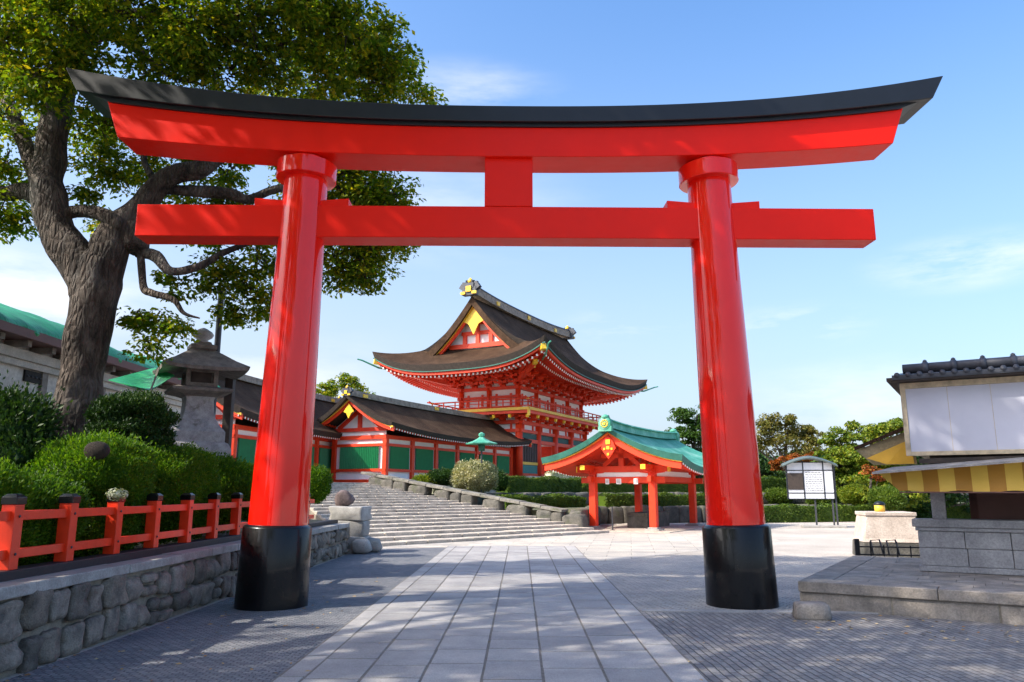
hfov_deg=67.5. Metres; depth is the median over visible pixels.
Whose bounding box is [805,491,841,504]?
round shrub
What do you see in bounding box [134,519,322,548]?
garden bed
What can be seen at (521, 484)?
clipped hedge
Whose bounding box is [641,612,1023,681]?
sett pavement
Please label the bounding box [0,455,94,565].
azalea bush
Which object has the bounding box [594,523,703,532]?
pavilion platform
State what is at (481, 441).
copper lantern post
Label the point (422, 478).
round shrub
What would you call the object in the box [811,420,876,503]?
green tree
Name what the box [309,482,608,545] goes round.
stone staircase
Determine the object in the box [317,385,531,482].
gallery hall
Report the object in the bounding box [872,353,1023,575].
market stall
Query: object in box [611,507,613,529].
barrier post
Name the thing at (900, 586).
stone platform
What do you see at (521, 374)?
gate tower
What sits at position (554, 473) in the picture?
blossom hedge
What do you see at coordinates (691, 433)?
pine tree
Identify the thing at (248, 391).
side wing
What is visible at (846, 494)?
round shrub
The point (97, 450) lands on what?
log end
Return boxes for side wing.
[215,375,341,473]
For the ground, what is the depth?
24.82 m
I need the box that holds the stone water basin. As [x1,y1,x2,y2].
[627,511,669,527]
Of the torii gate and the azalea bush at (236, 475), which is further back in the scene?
the azalea bush at (236, 475)
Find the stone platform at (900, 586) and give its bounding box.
[798,555,1023,624]
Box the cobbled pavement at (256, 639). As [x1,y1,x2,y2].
[2,548,444,681]
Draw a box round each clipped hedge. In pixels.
[495,475,583,492]
[495,493,586,508]
[582,478,704,492]
[598,491,704,506]
[761,475,872,490]
[764,502,970,522]
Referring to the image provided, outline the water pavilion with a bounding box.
[541,414,703,530]
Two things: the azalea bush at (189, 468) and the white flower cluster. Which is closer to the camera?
the white flower cluster
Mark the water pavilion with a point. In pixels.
(613, 451)
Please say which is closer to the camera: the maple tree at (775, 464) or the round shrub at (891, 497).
the round shrub at (891, 497)
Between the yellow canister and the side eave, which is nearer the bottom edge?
the yellow canister
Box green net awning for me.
[109,368,174,390]
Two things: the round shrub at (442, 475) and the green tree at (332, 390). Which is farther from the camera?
the green tree at (332, 390)
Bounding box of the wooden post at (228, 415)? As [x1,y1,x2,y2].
[222,378,235,447]
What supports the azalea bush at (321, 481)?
on the garden bed
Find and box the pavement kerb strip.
[641,609,877,613]
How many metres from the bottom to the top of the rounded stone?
0.550 m
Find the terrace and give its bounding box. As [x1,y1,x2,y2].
[505,502,964,515]
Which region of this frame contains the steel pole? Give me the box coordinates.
[214,290,224,416]
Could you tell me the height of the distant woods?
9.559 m
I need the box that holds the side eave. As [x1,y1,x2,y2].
[854,427,916,464]
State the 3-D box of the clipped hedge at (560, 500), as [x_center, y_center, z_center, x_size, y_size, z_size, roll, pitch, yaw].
[1.497,8.166,39.071,5.940,0.923,1.176,10,-15,-41]
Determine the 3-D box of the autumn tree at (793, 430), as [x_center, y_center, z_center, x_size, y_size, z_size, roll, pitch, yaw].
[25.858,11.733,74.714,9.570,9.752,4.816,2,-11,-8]
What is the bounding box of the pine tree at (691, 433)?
[664,405,701,477]
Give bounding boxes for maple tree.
[768,451,816,475]
[858,464,885,489]
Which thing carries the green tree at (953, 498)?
on the ground
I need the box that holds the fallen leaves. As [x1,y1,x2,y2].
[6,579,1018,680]
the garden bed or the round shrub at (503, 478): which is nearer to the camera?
the garden bed
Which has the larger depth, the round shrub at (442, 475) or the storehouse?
the round shrub at (442, 475)
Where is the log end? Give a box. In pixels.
[84,441,109,459]
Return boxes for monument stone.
[852,511,919,557]
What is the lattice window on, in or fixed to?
in the gate tower
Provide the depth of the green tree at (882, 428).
43.12 m
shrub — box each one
[0,369,72,468]
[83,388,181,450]
[411,473,442,488]
[426,466,457,485]
[448,458,499,492]
[492,469,509,491]
[762,487,793,503]
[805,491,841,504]
[836,483,869,504]
[865,484,908,510]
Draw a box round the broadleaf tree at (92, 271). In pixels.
[0,0,448,438]
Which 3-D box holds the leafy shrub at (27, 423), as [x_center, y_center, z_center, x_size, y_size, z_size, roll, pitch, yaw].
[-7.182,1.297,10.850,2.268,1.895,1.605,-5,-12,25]
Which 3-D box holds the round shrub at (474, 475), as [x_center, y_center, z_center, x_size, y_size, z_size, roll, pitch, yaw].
[-1.923,6.754,38.415,2.611,2.084,2.628,0,-11,1]
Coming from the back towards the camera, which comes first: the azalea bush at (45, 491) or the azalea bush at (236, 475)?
the azalea bush at (236, 475)
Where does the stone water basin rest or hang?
on the pavilion platform at (671, 528)
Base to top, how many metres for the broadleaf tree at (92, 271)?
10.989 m
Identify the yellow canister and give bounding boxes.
[873,501,884,511]
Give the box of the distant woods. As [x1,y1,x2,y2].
[649,442,926,477]
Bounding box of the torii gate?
[66,68,942,610]
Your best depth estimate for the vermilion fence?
9.52 m
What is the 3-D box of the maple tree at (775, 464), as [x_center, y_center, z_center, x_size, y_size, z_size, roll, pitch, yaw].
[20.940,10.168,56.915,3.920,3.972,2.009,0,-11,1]
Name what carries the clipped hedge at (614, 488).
on the upper terrace
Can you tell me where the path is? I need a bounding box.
[273,546,707,681]
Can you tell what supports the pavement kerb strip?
on the sett pavement at (779, 647)
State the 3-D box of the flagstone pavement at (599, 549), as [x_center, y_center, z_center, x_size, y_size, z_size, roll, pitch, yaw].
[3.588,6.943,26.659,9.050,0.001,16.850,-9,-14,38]
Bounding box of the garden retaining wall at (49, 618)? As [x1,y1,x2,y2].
[0,523,349,678]
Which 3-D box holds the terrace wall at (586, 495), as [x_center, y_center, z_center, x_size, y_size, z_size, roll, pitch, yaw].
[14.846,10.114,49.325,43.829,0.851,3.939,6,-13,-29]
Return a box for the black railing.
[854,539,919,557]
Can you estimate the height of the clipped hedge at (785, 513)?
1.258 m
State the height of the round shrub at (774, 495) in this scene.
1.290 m
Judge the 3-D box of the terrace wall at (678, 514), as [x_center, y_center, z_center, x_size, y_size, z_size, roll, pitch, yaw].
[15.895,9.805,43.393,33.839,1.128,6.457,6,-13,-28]
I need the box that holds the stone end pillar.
[328,506,382,553]
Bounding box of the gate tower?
[357,278,657,478]
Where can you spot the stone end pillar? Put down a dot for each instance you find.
(359, 540)
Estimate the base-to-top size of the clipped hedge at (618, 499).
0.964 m
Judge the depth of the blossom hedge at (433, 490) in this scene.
40.11 m
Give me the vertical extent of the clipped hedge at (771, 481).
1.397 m
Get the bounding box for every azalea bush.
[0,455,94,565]
[18,428,160,557]
[135,438,222,544]
[205,452,253,533]
[310,463,333,504]
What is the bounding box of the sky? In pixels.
[0,0,1023,456]
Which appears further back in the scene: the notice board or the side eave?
the notice board
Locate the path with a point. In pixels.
(621, 652)
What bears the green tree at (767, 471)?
on the ground
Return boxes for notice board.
[780,456,846,527]
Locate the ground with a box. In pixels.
[0,522,854,681]
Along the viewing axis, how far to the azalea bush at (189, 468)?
12.27 m
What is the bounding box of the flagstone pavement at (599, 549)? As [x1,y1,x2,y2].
[382,532,778,566]
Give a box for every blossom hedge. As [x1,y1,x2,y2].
[432,485,484,493]
[544,471,579,479]
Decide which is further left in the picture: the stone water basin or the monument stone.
the stone water basin
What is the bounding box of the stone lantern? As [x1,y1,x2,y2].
[152,328,249,535]
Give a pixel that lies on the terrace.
(533, 511)
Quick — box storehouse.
[0,303,219,429]
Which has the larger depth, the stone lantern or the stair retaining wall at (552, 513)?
the stair retaining wall at (552, 513)
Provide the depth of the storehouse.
17.80 m
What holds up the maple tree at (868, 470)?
on the ground
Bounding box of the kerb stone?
[792,601,831,620]
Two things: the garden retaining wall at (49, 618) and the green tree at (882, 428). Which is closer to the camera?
the garden retaining wall at (49, 618)
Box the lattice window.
[523,443,536,462]
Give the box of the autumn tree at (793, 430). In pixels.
[755,412,825,471]
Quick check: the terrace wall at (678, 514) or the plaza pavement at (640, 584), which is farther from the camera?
the terrace wall at (678, 514)
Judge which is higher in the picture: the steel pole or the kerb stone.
the steel pole
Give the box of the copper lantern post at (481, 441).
[466,432,497,492]
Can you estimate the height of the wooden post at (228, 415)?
3.455 m
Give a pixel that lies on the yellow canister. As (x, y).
(879, 506)
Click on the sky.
(941, 278)
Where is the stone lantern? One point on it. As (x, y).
(202, 367)
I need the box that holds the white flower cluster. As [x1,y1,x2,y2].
[105,488,128,500]
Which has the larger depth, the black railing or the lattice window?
the lattice window
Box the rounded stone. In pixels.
[334,490,354,505]
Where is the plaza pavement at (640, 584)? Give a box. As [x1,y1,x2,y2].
[596,554,842,610]
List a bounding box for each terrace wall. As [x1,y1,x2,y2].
[478,492,968,504]
[569,504,868,525]
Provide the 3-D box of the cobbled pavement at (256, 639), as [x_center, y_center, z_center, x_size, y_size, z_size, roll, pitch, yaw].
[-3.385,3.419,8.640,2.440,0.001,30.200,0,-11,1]
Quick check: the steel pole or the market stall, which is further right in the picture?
the market stall
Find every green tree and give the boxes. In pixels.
[316,372,375,397]
[759,459,785,477]
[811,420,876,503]
[842,417,930,510]
[905,456,969,518]
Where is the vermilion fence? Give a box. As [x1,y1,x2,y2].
[0,493,337,581]
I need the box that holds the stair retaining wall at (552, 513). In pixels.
[361,472,587,526]
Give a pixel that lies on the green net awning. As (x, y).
(148, 379)

